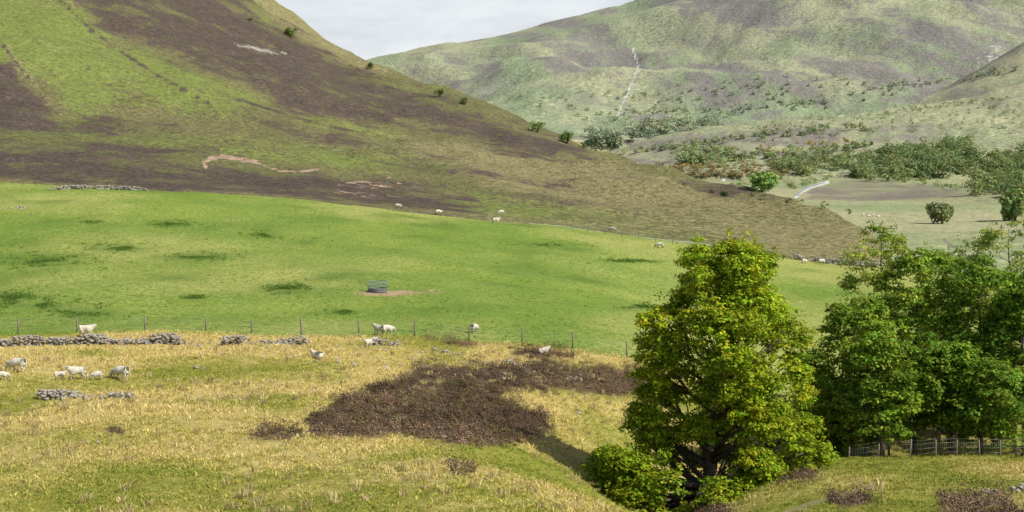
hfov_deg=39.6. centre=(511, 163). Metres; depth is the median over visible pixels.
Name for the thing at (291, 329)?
wire fence
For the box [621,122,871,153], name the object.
distant woodland
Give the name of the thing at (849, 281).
birch tree
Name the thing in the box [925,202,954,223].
bush
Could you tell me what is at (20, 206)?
dry stone wall
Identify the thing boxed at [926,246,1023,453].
ash tree
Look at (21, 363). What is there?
sheep
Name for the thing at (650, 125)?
distant woodland
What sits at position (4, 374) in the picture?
lamb
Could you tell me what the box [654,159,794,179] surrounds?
riverside scrub
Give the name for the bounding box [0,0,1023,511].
terrain
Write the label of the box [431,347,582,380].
ruined stone wall
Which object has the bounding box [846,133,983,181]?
distant woodland
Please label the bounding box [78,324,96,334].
sheep
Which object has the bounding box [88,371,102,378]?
lamb
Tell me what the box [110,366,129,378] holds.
sheep
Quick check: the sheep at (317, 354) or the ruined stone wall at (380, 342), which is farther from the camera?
the ruined stone wall at (380, 342)
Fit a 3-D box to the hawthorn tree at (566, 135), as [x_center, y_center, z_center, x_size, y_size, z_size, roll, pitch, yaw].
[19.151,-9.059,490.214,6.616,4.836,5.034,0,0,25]
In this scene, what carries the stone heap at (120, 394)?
on the terrain at (226, 112)
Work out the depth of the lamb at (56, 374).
85.79 m
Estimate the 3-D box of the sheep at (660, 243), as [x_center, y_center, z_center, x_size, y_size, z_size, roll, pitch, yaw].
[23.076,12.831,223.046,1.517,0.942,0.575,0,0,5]
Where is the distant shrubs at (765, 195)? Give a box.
[681,182,851,213]
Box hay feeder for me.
[367,280,387,292]
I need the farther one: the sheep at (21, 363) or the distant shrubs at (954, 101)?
the distant shrubs at (954, 101)
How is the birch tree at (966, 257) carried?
on the terrain at (226, 112)
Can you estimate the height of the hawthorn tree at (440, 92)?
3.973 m
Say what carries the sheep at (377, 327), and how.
on the terrain at (226, 112)
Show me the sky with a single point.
(369, 29)
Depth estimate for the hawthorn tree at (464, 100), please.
549.57 m
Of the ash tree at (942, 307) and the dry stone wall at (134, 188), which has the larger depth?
the dry stone wall at (134, 188)
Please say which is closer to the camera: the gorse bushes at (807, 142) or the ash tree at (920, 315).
the ash tree at (920, 315)
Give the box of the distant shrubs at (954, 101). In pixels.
[746,93,1023,142]
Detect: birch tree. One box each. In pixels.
[834,216,918,447]
[907,235,994,442]
[964,210,1023,437]
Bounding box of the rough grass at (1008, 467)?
[0,328,1023,511]
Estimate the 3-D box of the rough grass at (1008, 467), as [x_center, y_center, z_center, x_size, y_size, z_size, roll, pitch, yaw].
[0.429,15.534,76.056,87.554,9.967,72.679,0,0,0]
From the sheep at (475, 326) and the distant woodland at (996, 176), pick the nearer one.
the sheep at (475, 326)
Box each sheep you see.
[5,358,26,372]
[64,366,86,378]
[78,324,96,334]
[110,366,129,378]
[309,349,323,358]
[371,323,383,334]
[381,325,395,334]
[470,323,478,331]
[537,345,550,353]
[654,242,663,247]
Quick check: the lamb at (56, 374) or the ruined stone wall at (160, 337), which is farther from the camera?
the ruined stone wall at (160, 337)
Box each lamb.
[0,371,10,379]
[53,370,67,379]
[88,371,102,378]
[363,339,371,347]
[370,337,379,341]
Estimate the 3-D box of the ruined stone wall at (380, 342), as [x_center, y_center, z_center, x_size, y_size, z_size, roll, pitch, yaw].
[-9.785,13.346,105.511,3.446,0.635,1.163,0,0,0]
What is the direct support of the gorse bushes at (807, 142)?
on the terrain at (226, 112)
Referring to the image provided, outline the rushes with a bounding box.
[0,217,662,319]
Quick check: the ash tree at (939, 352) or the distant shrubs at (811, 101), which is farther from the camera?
the distant shrubs at (811, 101)
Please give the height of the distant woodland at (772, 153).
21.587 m
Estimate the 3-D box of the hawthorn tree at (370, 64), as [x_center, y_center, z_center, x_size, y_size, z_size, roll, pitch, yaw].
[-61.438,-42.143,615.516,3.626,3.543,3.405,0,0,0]
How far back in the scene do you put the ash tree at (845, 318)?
92.40 m
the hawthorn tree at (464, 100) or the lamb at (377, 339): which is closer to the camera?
the lamb at (377, 339)
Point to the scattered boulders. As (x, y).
(385, 366)
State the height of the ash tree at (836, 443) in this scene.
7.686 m
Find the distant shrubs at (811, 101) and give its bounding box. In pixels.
[518,65,1017,120]
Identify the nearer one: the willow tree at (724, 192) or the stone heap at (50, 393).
the stone heap at (50, 393)
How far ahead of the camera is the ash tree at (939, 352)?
90.05 m
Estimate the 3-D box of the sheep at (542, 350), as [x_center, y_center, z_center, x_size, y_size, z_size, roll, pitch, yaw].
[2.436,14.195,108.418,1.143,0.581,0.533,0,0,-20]
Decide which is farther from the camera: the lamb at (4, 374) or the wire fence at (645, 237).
the wire fence at (645, 237)
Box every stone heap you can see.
[34,389,110,399]
[103,391,137,399]
[980,482,1023,492]
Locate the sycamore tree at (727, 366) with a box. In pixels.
[578,227,840,511]
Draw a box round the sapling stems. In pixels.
[853,336,1023,457]
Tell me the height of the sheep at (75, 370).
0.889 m
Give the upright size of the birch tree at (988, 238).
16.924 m
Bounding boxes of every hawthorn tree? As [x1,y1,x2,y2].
[283,27,298,37]
[366,62,373,68]
[433,88,443,96]
[459,97,467,104]
[527,121,547,131]
[557,130,576,142]
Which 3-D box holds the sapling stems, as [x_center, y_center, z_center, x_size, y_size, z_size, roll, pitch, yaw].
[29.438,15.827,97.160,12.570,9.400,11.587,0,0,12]
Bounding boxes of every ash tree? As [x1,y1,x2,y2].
[788,361,855,455]
[796,293,897,456]
[832,319,924,456]
[861,235,973,455]
[897,306,977,433]
[901,330,988,455]
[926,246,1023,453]
[946,348,1023,455]
[975,266,1023,455]
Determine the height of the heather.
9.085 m
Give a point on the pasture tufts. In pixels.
(368, 283)
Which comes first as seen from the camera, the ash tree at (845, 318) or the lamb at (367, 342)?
the ash tree at (845, 318)
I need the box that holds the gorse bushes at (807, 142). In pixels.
[669,137,849,169]
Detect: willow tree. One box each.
[719,190,730,195]
[746,170,780,192]
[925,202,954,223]
[998,188,1023,220]
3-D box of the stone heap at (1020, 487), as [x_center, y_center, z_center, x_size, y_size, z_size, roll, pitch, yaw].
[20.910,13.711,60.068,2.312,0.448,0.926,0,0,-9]
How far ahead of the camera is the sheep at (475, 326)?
115.56 m
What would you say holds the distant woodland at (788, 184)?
on the terrain at (226, 112)
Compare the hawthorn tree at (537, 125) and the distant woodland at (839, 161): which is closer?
the hawthorn tree at (537, 125)
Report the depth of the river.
811.70 m
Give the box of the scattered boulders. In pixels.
[16,344,636,446]
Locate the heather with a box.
[105,327,1023,511]
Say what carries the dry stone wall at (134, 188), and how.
on the terrain at (226, 112)
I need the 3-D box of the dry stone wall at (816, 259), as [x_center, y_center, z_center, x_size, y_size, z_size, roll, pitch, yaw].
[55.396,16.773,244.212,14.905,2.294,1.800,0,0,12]
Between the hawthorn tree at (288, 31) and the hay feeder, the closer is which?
the hay feeder
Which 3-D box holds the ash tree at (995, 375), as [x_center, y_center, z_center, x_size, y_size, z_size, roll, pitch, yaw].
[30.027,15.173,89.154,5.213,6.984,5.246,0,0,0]
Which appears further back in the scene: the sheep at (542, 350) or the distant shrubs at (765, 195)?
the distant shrubs at (765, 195)
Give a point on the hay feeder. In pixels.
(376, 289)
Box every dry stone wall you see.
[0,205,25,209]
[47,184,152,190]
[791,254,878,267]
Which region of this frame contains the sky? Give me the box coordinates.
[275,0,633,59]
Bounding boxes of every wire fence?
[1,316,770,371]
[587,226,774,252]
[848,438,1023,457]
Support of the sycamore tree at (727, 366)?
on the terrain at (226, 112)
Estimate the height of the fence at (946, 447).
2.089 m
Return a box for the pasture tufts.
[0,189,866,390]
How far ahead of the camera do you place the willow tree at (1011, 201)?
443.83 m
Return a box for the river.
[794,183,822,195]
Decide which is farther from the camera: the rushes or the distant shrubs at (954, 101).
the distant shrubs at (954, 101)
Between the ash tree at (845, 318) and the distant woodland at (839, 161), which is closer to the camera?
the ash tree at (845, 318)
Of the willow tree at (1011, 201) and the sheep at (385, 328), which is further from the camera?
the willow tree at (1011, 201)
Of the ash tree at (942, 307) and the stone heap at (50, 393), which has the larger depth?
the ash tree at (942, 307)
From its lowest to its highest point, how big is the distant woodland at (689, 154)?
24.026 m
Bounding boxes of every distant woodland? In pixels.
[581,111,728,147]
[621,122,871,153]
[667,140,739,165]
[717,140,873,162]
[730,173,985,196]
[769,145,854,174]
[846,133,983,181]
[960,141,1023,197]
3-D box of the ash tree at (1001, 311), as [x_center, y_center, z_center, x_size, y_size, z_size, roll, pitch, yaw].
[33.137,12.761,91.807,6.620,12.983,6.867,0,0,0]
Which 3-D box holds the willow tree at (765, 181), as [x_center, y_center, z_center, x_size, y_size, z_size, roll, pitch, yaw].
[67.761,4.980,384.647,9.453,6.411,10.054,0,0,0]
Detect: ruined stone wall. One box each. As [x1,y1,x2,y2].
[0,332,311,346]
[357,339,402,346]
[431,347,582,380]
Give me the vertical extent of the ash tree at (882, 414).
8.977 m

